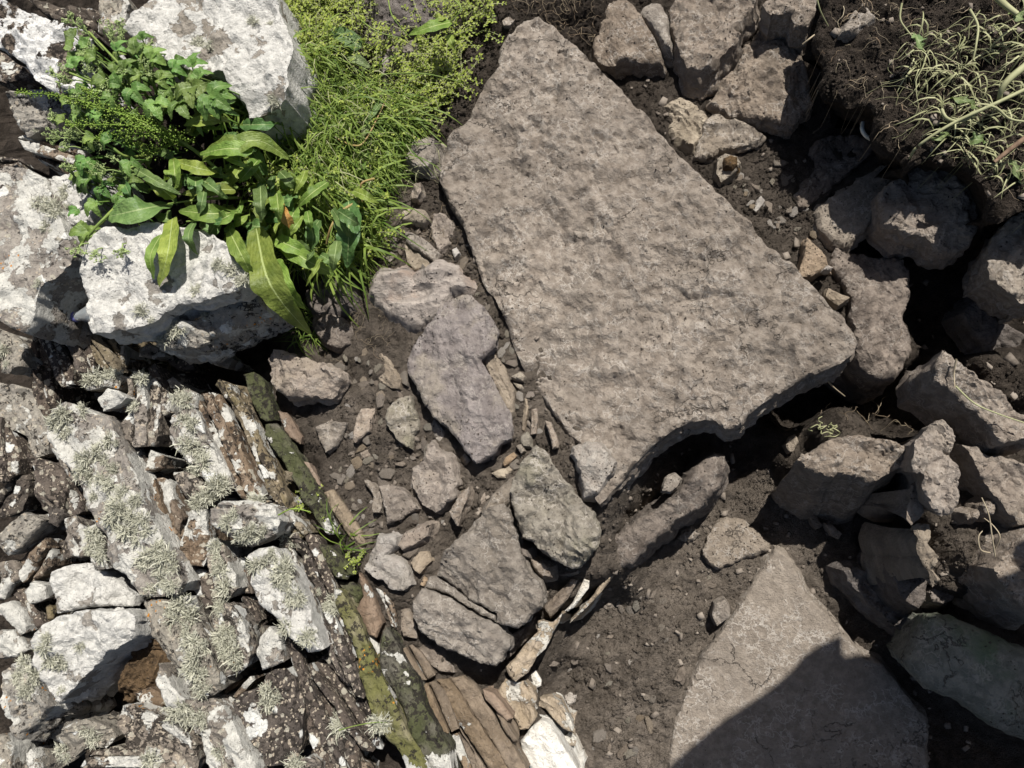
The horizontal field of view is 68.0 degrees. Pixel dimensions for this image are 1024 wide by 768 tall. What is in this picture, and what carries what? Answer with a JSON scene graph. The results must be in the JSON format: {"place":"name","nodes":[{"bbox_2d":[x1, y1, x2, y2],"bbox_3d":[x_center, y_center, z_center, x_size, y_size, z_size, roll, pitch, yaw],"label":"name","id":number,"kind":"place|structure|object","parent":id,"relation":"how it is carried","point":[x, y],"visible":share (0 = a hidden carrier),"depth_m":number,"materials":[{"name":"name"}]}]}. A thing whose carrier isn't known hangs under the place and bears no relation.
{"place":"outdoors","nodes":[
{"label":"outdoors","id":0,"kind":"place"},
{"bbox_2d":[0,0,1023,767],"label":"ground","id":1,"kind":"structure","parent":0,"point":[396,344],"depth_m":1.85,"materials":[{"name":"soil"}]},
{"bbox_2d":[0,166,91,348],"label":"boulder","id":2,"kind":"object","parent":1,"relation":"on","point":[43,295],"visible":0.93,"depth_m":1.80,"materials":[{"name":"white stone"}]},
{"bbox_2d":[0,0,143,132],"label":"boulder","id":3,"kind":"object","parent":1,"relation":"on","point":[33,44],"visible":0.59,"depth_m":1.85,"materials":[{"name":"white stone"}]},
{"bbox_2d":[49,168,149,237],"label":"boulder","id":4,"kind":"object","parent":1,"relation":"on","point":[62,187],"visible":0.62,"depth_m":1.84,"materials":[{"name":"stone"}]},
{"bbox_2d":[41,11,242,262],"bbox_3d":[-0.846,-0.555,1.761,0.516,0.236,0.608,-1,80,10],"label":"wild celery plant","id":5,"kind":"object","parent":1,"relation":"on","point":[181,98],"visible":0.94,"depth_m":1.71,"materials":[{"name":"green plant"}]},
{"bbox_2d":[118,638,170,703],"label":"earth clod","id":6,"kind":"object","parent":1,"relation":"on","point":[133,679],"visible":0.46,"depth_m":1.74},
{"bbox_2d":[14,84,385,333],"bbox_3d":[-0.730,-0.423,1.743,0.823,0.280,0.605,-1,80,10],"label":"dock plant","id":7,"kind":"object","parent":1,"relation":"on","point":[272,285],"visible":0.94,"depth_m":1.69,"materials":[{"name":"green plant"}]},
{"bbox_2d":[152,296,293,364],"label":"flat stone","id":8,"kind":"object","parent":1,"relation":"on","point":[221,334],"visible":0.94,"depth_m":1.74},
{"bbox_2d":[79,222,257,344],"bbox_3d":[-0.757,-0.235,1.710,0.432,0.133,0.254,-4,79,9],"label":"flat stone","id":9,"kind":"object","parent":8,"relation":"on","point":[130,300],"visible":0.95,"depth_m":1.68,"materials":[{"name":"stone"}]},
{"bbox_2d":[123,0,326,150],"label":"boulder","id":10,"kind":"object","parent":1,"relation":"on","point":[250,54],"visible":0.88,"depth_m":1.76,"materials":[{"name":"stone"}]},
{"bbox_2d":[0,0,613,767],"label":"dry stone wall","id":11,"kind":"structure","parent":1,"relation":"on","point":[132,510],"depth_m":1.70,"materials":[{"name":"stone"}]},
{"bbox_2d":[70,306,89,321],"bbox_3d":[-0.994,-0.177,1.862,0.205,0.064,0.064,-7,79,9],"label":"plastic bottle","id":12,"kind":"object","parent":11,"relation":"on","point":[80,315],"visible":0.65,"depth_m":1.86,"materials":[{"name":"white"}]},
{"bbox_2d":[268,349,351,406],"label":"boulder","id":13,"kind":"object","parent":1,"relation":"on","point":[327,384],"visible":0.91,"depth_m":1.77,"materials":[{"name":"stone"}]},
{"bbox_2d":[186,12,461,553],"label":"grass","id":14,"kind":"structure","parent":1,"relation":"on","point":[237,106],"depth_m":1.81,"materials":[{"name":"plant"}]},
{"bbox_2d":[315,421,348,453],"bbox_3d":[-0.424,0.115,1.803,0.094,0.053,0.074,-43,76,0],"label":"stone chip","id":15,"kind":"object","parent":1,"relation":"on","point":[331,438],"visible":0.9,"depth_m":1.79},
{"bbox_2d":[312,314,353,353],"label":"stone","id":16,"kind":"object","parent":1,"relation":"on","point":[336,329],"visible":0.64,"depth_m":1.83,"materials":[{"name":"stone"}]},
{"bbox_2d":[305,277,362,319],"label":"stone","id":17,"kind":"object","parent":1,"relation":"on","point":[331,306],"visible":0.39,"depth_m":1.85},
{"bbox_2d":[265,9,446,292],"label":"dry grass","id":18,"kind":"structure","parent":1,"relation":"on","point":[320,157],"depth_m":1.81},
{"bbox_2d":[353,408,375,443],"bbox_3d":[-0.346,0.096,1.784,0.056,0.059,0.101,20,84,13],"label":"stone chip","id":19,"kind":"object","parent":1,"relation":"on","point":[363,421],"visible":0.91,"depth_m":1.76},
{"bbox_2d":[239,0,506,573],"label":"weed","id":20,"kind":"object","parent":1,"relation":"on","point":[350,22],"depth_m":1.85,"materials":[{"name":"plant"}]},
{"bbox_2d":[364,480,384,513],"bbox_3d":[-0.309,0.256,1.745,0.036,0.056,0.094,-20,77,6],"label":"stone chip","id":21,"kind":"object","parent":1,"relation":"on","point":[373,487],"visible":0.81,"depth_m":1.73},
{"bbox_2d":[378,468,396,479],"bbox_3d":[-0.286,0.206,1.745,0.043,0.011,0.026,2,78,-3],"label":"stone flake","id":22,"kind":"object","parent":1,"relation":"on","point":[386,473],"visible":1,"depth_m":1.74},
{"bbox_2d":[364,531,415,591],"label":"stone","id":23,"kind":"object","parent":1,"relation":"on","point":[392,568],"visible":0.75,"depth_m":1.68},
{"bbox_2d":[378,353,402,389],"bbox_3d":[-0.296,-0.024,1.807,0.066,0.071,0.135,-36,76,2],"label":"stone chip","id":24,"kind":"object","parent":1,"relation":"on","point":[391,374],"visible":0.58,"depth_m":1.78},
{"bbox_2d":[323,0,461,140],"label":"broadleaf weed","id":25,"kind":"object","parent":1,"relation":"on","point":[440,21],"visible":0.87,"depth_m":1.80,"materials":[{"name":"green plant"}]},
{"bbox_2d":[378,484,420,523],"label":"stone","id":26,"kind":"object","parent":1,"relation":"on","point":[394,505],"visible":0.81,"depth_m":1.71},
{"bbox_2d":[377,40,422,81],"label":"stone","id":27,"kind":"object","parent":1,"relation":"on","point":[406,49],"visible":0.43,"depth_m":1.88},
{"bbox_2d":[385,395,419,449],"bbox_3d":[-0.249,0.094,1.756,0.076,0.072,0.129,-13,78,8],"label":"stone chip","id":28,"kind":"object","parent":1,"relation":"on","point":[400,415],"visible":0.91,"depth_m":1.74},
{"bbox_2d":[350,0,456,54],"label":"boulder","id":29,"kind":"object","parent":1,"relation":"on","point":[398,11],"visible":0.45,"depth_m":1.87,"materials":[{"name":"stone"}]},
{"bbox_2d":[325,151,483,368],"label":"fine rootlets","id":30,"kind":"object","parent":1,"relation":"on","point":[395,267],"visible":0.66,"depth_m":1.83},
{"bbox_2d":[400,608,416,638],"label":"stone chip","id":31,"kind":"object","parent":1,"relation":"on","point":[408,623],"visible":0.94,"depth_m":1.68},
{"bbox_2d":[401,208,430,231],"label":"stone","id":32,"kind":"object","parent":1,"relation":"on","point":[413,216],"visible":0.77,"depth_m":1.83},
{"bbox_2d":[405,245,430,270],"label":"flat stone","id":33,"kind":"object","parent":1,"relation":"on","point":[417,259],"visible":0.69,"depth_m":1.82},
{"bbox_2d":[410,182,425,204],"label":"stone chip","id":34,"kind":"object","parent":1,"relation":"on","point":[418,194],"visible":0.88,"depth_m":1.84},
{"bbox_2d":[398,520,439,550],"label":"stone","id":35,"kind":"object","parent":1,"relation":"on","point":[408,542],"visible":0.88,"depth_m":1.68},
{"bbox_2d":[368,259,476,333],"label":"boulder","id":36,"kind":"object","parent":1,"relation":"on","point":[396,282],"visible":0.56,"depth_m":1.78,"materials":[{"name":"stone"}]},
{"bbox_2d":[404,231,441,261],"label":"flat stone","id":37,"kind":"object","parent":1,"relation":"on","point":[432,254],"visible":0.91,"depth_m":1.81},
{"bbox_2d":[411,551,434,574],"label":"stone chip","id":38,"kind":"object","parent":1,"relation":"on","point":[422,561],"visible":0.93,"depth_m":1.67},
{"bbox_2d":[405,136,446,180],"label":"stone","id":39,"kind":"object","parent":1,"relation":"on","point":[429,153],"visible":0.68,"depth_m":1.83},
{"bbox_2d":[412,440,462,514],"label":"flat stone","id":40,"kind":"object","parent":1,"relation":"on","point":[445,500],"visible":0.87,"depth_m":1.70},
{"bbox_2d":[419,643,456,672],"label":"stone","id":41,"kind":"object","parent":1,"relation":"on","point":[427,650],"visible":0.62,"depth_m":1.67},
{"bbox_2d":[431,419,444,440],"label":"stone chip","id":42,"kind":"object","parent":1,"relation":"on","point":[436,428],"visible":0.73,"depth_m":1.74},
{"bbox_2d":[430,213,455,254],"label":"stone","id":43,"kind":"object","parent":1,"relation":"on","point":[441,226],"visible":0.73,"depth_m":1.83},
{"bbox_2d":[407,295,513,463],"bbox_3d":[-0.112,-0.004,1.749,0.227,0.128,0.393,-16,77,7],"label":"boulder","id":44,"kind":"object","parent":1,"relation":"on","point":[450,375],"visible":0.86,"depth_m":1.70,"materials":[{"name":"grey stone"}]},
{"bbox_2d":[449,486,474,526],"bbox_3d":[-0.111,0.272,1.700,0.044,0.088,0.103,20,84,13],"label":"stone chip","id":45,"kind":"object","parent":1,"relation":"on","point":[460,510],"visible":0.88,"depth_m":1.67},
{"bbox_2d":[412,504,547,665],"bbox_3d":[-0.050,0.441,1.654,0.238,0.132,0.329,36,88,14],"label":"broken slab","id":46,"kind":"object","parent":1,"relation":"on","point":[470,624],"depth_m":1.61,"materials":[{"name":"grey stone"}]},
{"bbox_2d":[480,476,514,514],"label":"stone","id":47,"kind":"object","parent":1,"relation":"on","point":[503,495],"visible":0.45,"depth_m":1.66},
{"bbox_2d":[484,354,516,419],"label":"stone","id":48,"kind":"object","parent":1,"relation":"on","point":[498,373],"visible":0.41,"depth_m":1.72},
{"bbox_2d":[520,431,532,448],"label":"pebble","id":49,"kind":"object","parent":1,"relation":"on","point":[526,440],"visible":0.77,"depth_m":1.68,"materials":[{"name":"grey stone"}]},
{"bbox_2d":[521,542,536,560],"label":"stone","id":50,"kind":"object","parent":1,"relation":"on","point":[529,550],"visible":0.68,"depth_m":1.69,"materials":[{"name":"stone"}]},
{"bbox_2d":[531,408,538,435],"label":"stone chip","id":51,"kind":"object","parent":1,"relation":"on","point":[534,419],"visible":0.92,"depth_m":1.68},
{"bbox_2d":[530,555,558,582],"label":"stone","id":52,"kind":"object","parent":1,"relation":"on","point":[549,573],"visible":0.86,"depth_m":1.69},
{"bbox_2d":[546,421,558,449],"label":"stone chip","id":53,"kind":"object","parent":1,"relation":"on","point":[553,438],"visible":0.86,"depth_m":1.66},
{"bbox_2d":[511,0,599,41],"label":"top rootlets","id":54,"kind":"object","parent":1,"relation":"on","point":[565,13],"visible":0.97,"depth_m":1.86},
{"bbox_2d":[510,445,601,568],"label":"boulder","id":55,"kind":"object","parent":1,"relation":"on","point":[578,514],"visible":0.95,"depth_m":1.63,"materials":[{"name":"grey stone"}]},
{"bbox_2d":[121,0,1023,767],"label":"soil grit","id":56,"kind":"object","parent":1,"relation":"on","point":[657,338],"visible":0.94,"depth_m":1.73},
{"bbox_2d":[592,728,605,742],"bbox_3d":[0.213,0.864,1.865,0.044,0.011,0.027,-24,84,-2],"label":"stone flake","id":57,"kind":"object","parent":1,"relation":"on","point":[599,735],"visible":1,"depth_m":1.86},
{"bbox_2d":[592,0,666,79],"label":"stone","id":58,"kind":"object","parent":1,"relation":"on","point":[640,60],"visible":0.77,"depth_m":1.86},
{"bbox_2d":[438,17,857,506],"bbox_3d":[0.205,-0.345,1.784,0.658,0.155,1.123,-32,76,3],"label":"flat stone","id":59,"kind":"object","parent":1,"relation":"on","point":[762,334],"visible":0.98,"depth_m":1.70,"materials":[{"name":"stone"}]},
{"bbox_2d":[570,441,617,501],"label":"stone","id":60,"kind":"object","parent":59,"relation":"on","point":[596,451],"visible":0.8,"depth_m":1.61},
{"bbox_2d":[276,0,1023,767],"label":"soil clods","id":61,"kind":"object","parent":1,"relation":"on","point":[562,446],"visible":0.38,"depth_m":1.82,"materials":[{"name":"soil"}]},
{"bbox_2d":[640,3,673,67],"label":"stone","id":62,"kind":"object","parent":1,"relation":"on","point":[656,20],"visible":0.57,"depth_m":1.84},
{"bbox_2d":[316,3,1023,757],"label":"stone fragments","id":63,"kind":"object","parent":1,"relation":"on","point":[1008,357],"visible":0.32,"depth_m":1.80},
{"bbox_2d":[615,451,729,568],"bbox_3d":[0.367,0.308,1.810,0.411,0.237,0.132,-40,76,1],"label":"stone","id":64,"kind":"object","parent":1,"relation":"on","point":[650,524],"visible":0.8,"depth_m":1.73,"materials":[{"name":"stone"}]},
{"bbox_2d":[660,472,682,493],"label":"stone chip","id":65,"kind":"object","parent":64,"relation":"on","point":[673,486],"visible":1,"depth_m":1.72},
{"bbox_2d":[664,97,707,155],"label":"stone","id":66,"kind":"object","parent":1,"relation":"on","point":[686,139],"visible":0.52,"depth_m":1.85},
{"bbox_2d":[676,525,699,541],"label":"stone chip","id":67,"kind":"object","parent":1,"relation":"on","point":[686,535],"visible":0.97,"depth_m":1.91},
{"bbox_2d":[667,0,759,100],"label":"boulder","id":68,"kind":"object","parent":1,"relation":"on","point":[702,82],"visible":0.83,"depth_m":1.81,"materials":[{"name":"grey stone"}]},
{"bbox_2d":[709,596,729,625],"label":"stone chip","id":69,"kind":"object","parent":1,"relation":"on","point":[718,614],"visible":1,"depth_m":1.83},
{"bbox_2d":[713,154,741,186],"bbox_3d":[0.515,-0.518,1.820,0.075,0.059,0.070,-29,76,4],"label":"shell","id":70,"kind":"object","parent":1,"relation":"on","point":[720,177],"visible":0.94,"depth_m":1.81},
{"bbox_2d":[693,114,765,163],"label":"stone","id":71,"kind":"object","parent":1,"relation":"on","point":[704,152],"visible":0.95,"depth_m":1.83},
{"bbox_2d":[722,155,739,174],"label":"earth clod","id":72,"kind":"object","parent":1,"relation":"on","point":[728,165],"visible":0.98,"depth_m":1.79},
{"bbox_2d":[701,517,771,569],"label":"flat stone","id":73,"kind":"object","parent":1,"relation":"on","point":[717,540],"visible":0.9,"depth_m":1.88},
{"bbox_2d":[705,33,812,138],"bbox_3d":[0.623,-0.716,1.826,0.234,0.079,0.246,31,86,14],"label":"flat stone","id":74,"kind":"object","parent":1,"relation":"on","point":[771,90],"visible":0.9,"depth_m":1.81,"materials":[{"name":"stone"}]},
{"bbox_2d":[754,0,816,55],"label":"stone","id":75,"kind":"object","parent":1,"relation":"on","point":[779,24],"visible":0.77,"depth_m":1.75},
{"bbox_2d":[782,434,798,453],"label":"stone chip","id":76,"kind":"object","parent":1,"relation":"on","point":[791,440],"visible":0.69,"depth_m":1.84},
{"bbox_2d":[668,545,929,767],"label":"flat stone","id":77,"kind":"object","parent":1,"relation":"on","point":[780,676],"visible":0.95,"depth_m":1.80,"materials":[{"name":"stone"}]},
{"bbox_2d":[797,238,830,282],"bbox_3d":[0.697,-0.284,1.743,0.082,0.052,0.111,8,81,12],"label":"stone chip","id":78,"kind":"object","parent":1,"relation":"on","point":[805,266],"visible":0.84,"depth_m":1.72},
{"bbox_2d":[808,416,839,436],"bbox_3d":[0.696,0.099,1.684,0.064,0.022,0.043,30,86,14],"label":"plant","id":79,"kind":"object","parent":1,"relation":"on","point":[831,430],"visible":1,"depth_m":1.68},
{"bbox_2d":[821,522,841,538],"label":"stone chip","id":80,"kind":"object","parent":1,"relation":"on","point":[831,530],"visible":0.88,"depth_m":1.85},
{"bbox_2d":[793,135,874,211],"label":"flat stone","id":81,"kind":"object","parent":1,"relation":"on","point":[825,171],"visible":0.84,"depth_m":1.79,"materials":[{"name":"stone"}]},
{"bbox_2d":[821,288,849,310],"bbox_3d":[0.726,-0.191,1.714,0.057,0.054,0.034,36,88,14],"label":"stone chip","id":82,"kind":"object","parent":1,"relation":"on","point":[837,297],"visible":0.86,"depth_m":1.70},
{"bbox_2d":[761,331,911,432],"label":"trench rootlets","id":83,"kind":"object","parent":1,"relation":"on","point":[849,406],"visible":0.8,"depth_m":1.89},
{"bbox_2d":[771,435,904,524],"bbox_3d":[0.755,0.235,1.759,0.268,0.326,0.201,-4,79,9],"label":"boulder","id":84,"kind":"object","parent":1,"relation":"on","point":[837,491],"visible":0.94,"depth_m":1.65,"materials":[{"name":"grey stone"}]},
{"bbox_2d":[812,165,891,252],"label":"flat stone","id":85,"kind":"object","parent":1,"relation":"on","point":[849,217],"visible":0.71,"depth_m":1.75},
{"bbox_2d":[825,246,911,404],"bbox_3d":[0.844,-0.155,1.814,0.207,0.267,0.374,-8,78,9],"label":"boulder","id":86,"kind":"object","parent":1,"relation":"on","point":[878,300],"visible":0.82,"depth_m":1.71,"materials":[{"name":"stone"}]},
{"bbox_2d":[825,560,925,635],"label":"flat stone","id":87,"kind":"object","parent":1,"relation":"on","point":[841,576],"visible":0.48,"depth_m":1.78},
{"bbox_2d":[857,483,923,524],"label":"stone","id":88,"kind":"object","parent":1,"relation":"on","point":[886,507],"visible":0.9,"depth_m":1.66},
{"bbox_2d":[856,549,926,615],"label":"stone","id":89,"kind":"object","parent":1,"relation":"on","point":[889,593],"visible":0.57,"depth_m":1.68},
{"bbox_2d":[858,522,939,586],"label":"stone","id":90,"kind":"object","parent":1,"relation":"on","point":[900,554],"visible":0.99,"depth_m":1.65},
{"bbox_2d":[803,0,1023,239],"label":"soil bank","id":91,"kind":"structure","parent":1,"relation":"on","point":[900,166],"depth_m":1.56,"materials":[{"name":"soil"}]},
{"bbox_2d":[837,5,875,42],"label":"stone","id":92,"kind":"object","parent":91,"relation":"on","point":[851,29],"visible":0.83,"depth_m":1.59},
{"bbox_2d":[802,0,1023,197],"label":"bank rootlets","id":93,"kind":"object","parent":91,"relation":"on","point":[926,86],"visible":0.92,"depth_m":1.54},
{"bbox_2d":[870,6,1023,232],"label":"dry roots","id":94,"kind":"object","parent":91,"relation":"on","point":[950,81],"visible":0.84,"depth_m":1.51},
{"bbox_2d":[895,0,1023,196],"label":"wilted grass","id":95,"kind":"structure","parent":91,"relation":"on","point":[955,127],"depth_m":1.50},
{"bbox_2d":[993,136,1023,162],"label":"twig","id":96,"kind":"object","parent":95,"relation":"on","point":[1015,145],"visible":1,"depth_m":1.43,"materials":[{"name":"wood"}]},
{"bbox_2d":[950,95,979,108],"bbox_3d":[0.876,-0.543,1.466,0.058,0.032,0.026,37,88,14],"label":"limp leaf","id":97,"kind":"object","parent":91,"relation":"on","point":[962,99],"visible":0.99,"depth_m":1.46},
{"bbox_2d":[909,88,1023,158],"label":"limp weed","id":98,"kind":"object","parent":91,"relation":"on","point":[1012,95],"visible":0.91,"depth_m":1.46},
{"bbox_2d":[940,105,1023,122],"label":"limp weed","id":99,"kind":"object","parent":91,"relation":"on","point":[944,115],"visible":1,"depth_m":1.44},
{"bbox_2d":[994,0,1018,15],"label":"dry straw","id":100,"kind":"object","parent":91,"relation":"on","point":[1007,6],"visible":1,"depth_m":1.44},
{"bbox_2d":[997,62,1023,100],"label":"limp weed","id":101,"kind":"object","parent":91,"relation":"on","point":[1012,76],"visible":1,"depth_m":1.42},
{"bbox_2d":[1009,160,1023,181],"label":"limp leaf","id":102,"kind":"object","parent":91,"relation":"on","point":[1018,174],"visible":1,"depth_m":1.45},
{"bbox_2d":[866,167,977,269],"bbox_3d":[0.903,-0.376,1.677,0.212,0.150,0.202,8,81,12],"label":"boulder","id":103,"kind":"object","parent":1,"relation":"on","point":[929,207],"visible":0.91,"depth_m":1.63,"materials":[{"name":"stone"}]},
{"bbox_2d":[894,419,960,516],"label":"boulder","id":104,"kind":"object","parent":1,"relation":"on","point":[939,472],"visible":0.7,"depth_m":1.52,"materials":[{"name":"stone"}]},
{"bbox_2d":[920,587,953,612],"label":"stone","id":105,"kind":"object","parent":1,"relation":"on","point":[929,605],"visible":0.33,"depth_m":1.67,"materials":[{"name":"stone"}]},
{"bbox_2d":[886,612,1023,739],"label":"boulder","id":106,"kind":"object","parent":1,"relation":"on","point":[959,665],"visible":0.99,"depth_m":1.53,"materials":[{"name":"stone"}]},
{"bbox_2d":[895,350,1023,456],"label":"flat stone","id":107,"kind":"object","parent":1,"relation":"on","point":[927,393],"visible":0.89,"depth_m":1.55,"materials":[{"name":"stone"}]},
{"bbox_2d":[951,507,970,524],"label":"pebble","id":108,"kind":"object","parent":1,"relation":"on","point":[960,516],"visible":0.98,"depth_m":1.60,"materials":[{"name":"stone"}]},
{"bbox_2d":[961,506,979,524],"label":"pebble","id":109,"kind":"object","parent":1,"relation":"on","point":[975,514],"visible":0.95,"depth_m":1.58,"materials":[{"name":"stone"}]},
{"bbox_2d":[941,297,1004,354],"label":"flat stone","id":110,"kind":"object","parent":1,"relation":"on","point":[968,325],"visible":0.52,"depth_m":1.72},
{"bbox_2d":[964,495,996,521],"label":"pebble","id":111,"kind":"object","parent":1,"relation":"on","point":[975,502],"visible":0.75,"depth_m":1.58,"materials":[{"name":"grey stone"}]},
{"bbox_2d":[949,443,1023,528],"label":"flat stone","id":112,"kind":"object","parent":1,"relation":"on","point":[1004,489],"visible":0.75,"depth_m":1.55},
{"bbox_2d":[951,523,1023,629],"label":"stone","id":113,"kind":"object","parent":1,"relation":"on","point":[989,598],"visible":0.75,"depth_m":1.55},
{"bbox_2d":[962,213,1023,324],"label":"boulder","id":114,"kind":"object","parent":1,"relation":"on","point":[987,290],"visible":1,"depth_m":1.58,"materials":[{"name":"grey stone"}]},
{"bbox_2d":[968,324,1023,353],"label":"flat stone","id":115,"kind":"object","parent":1,"relation":"on","point":[1007,335],"visible":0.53,"depth_m":1.69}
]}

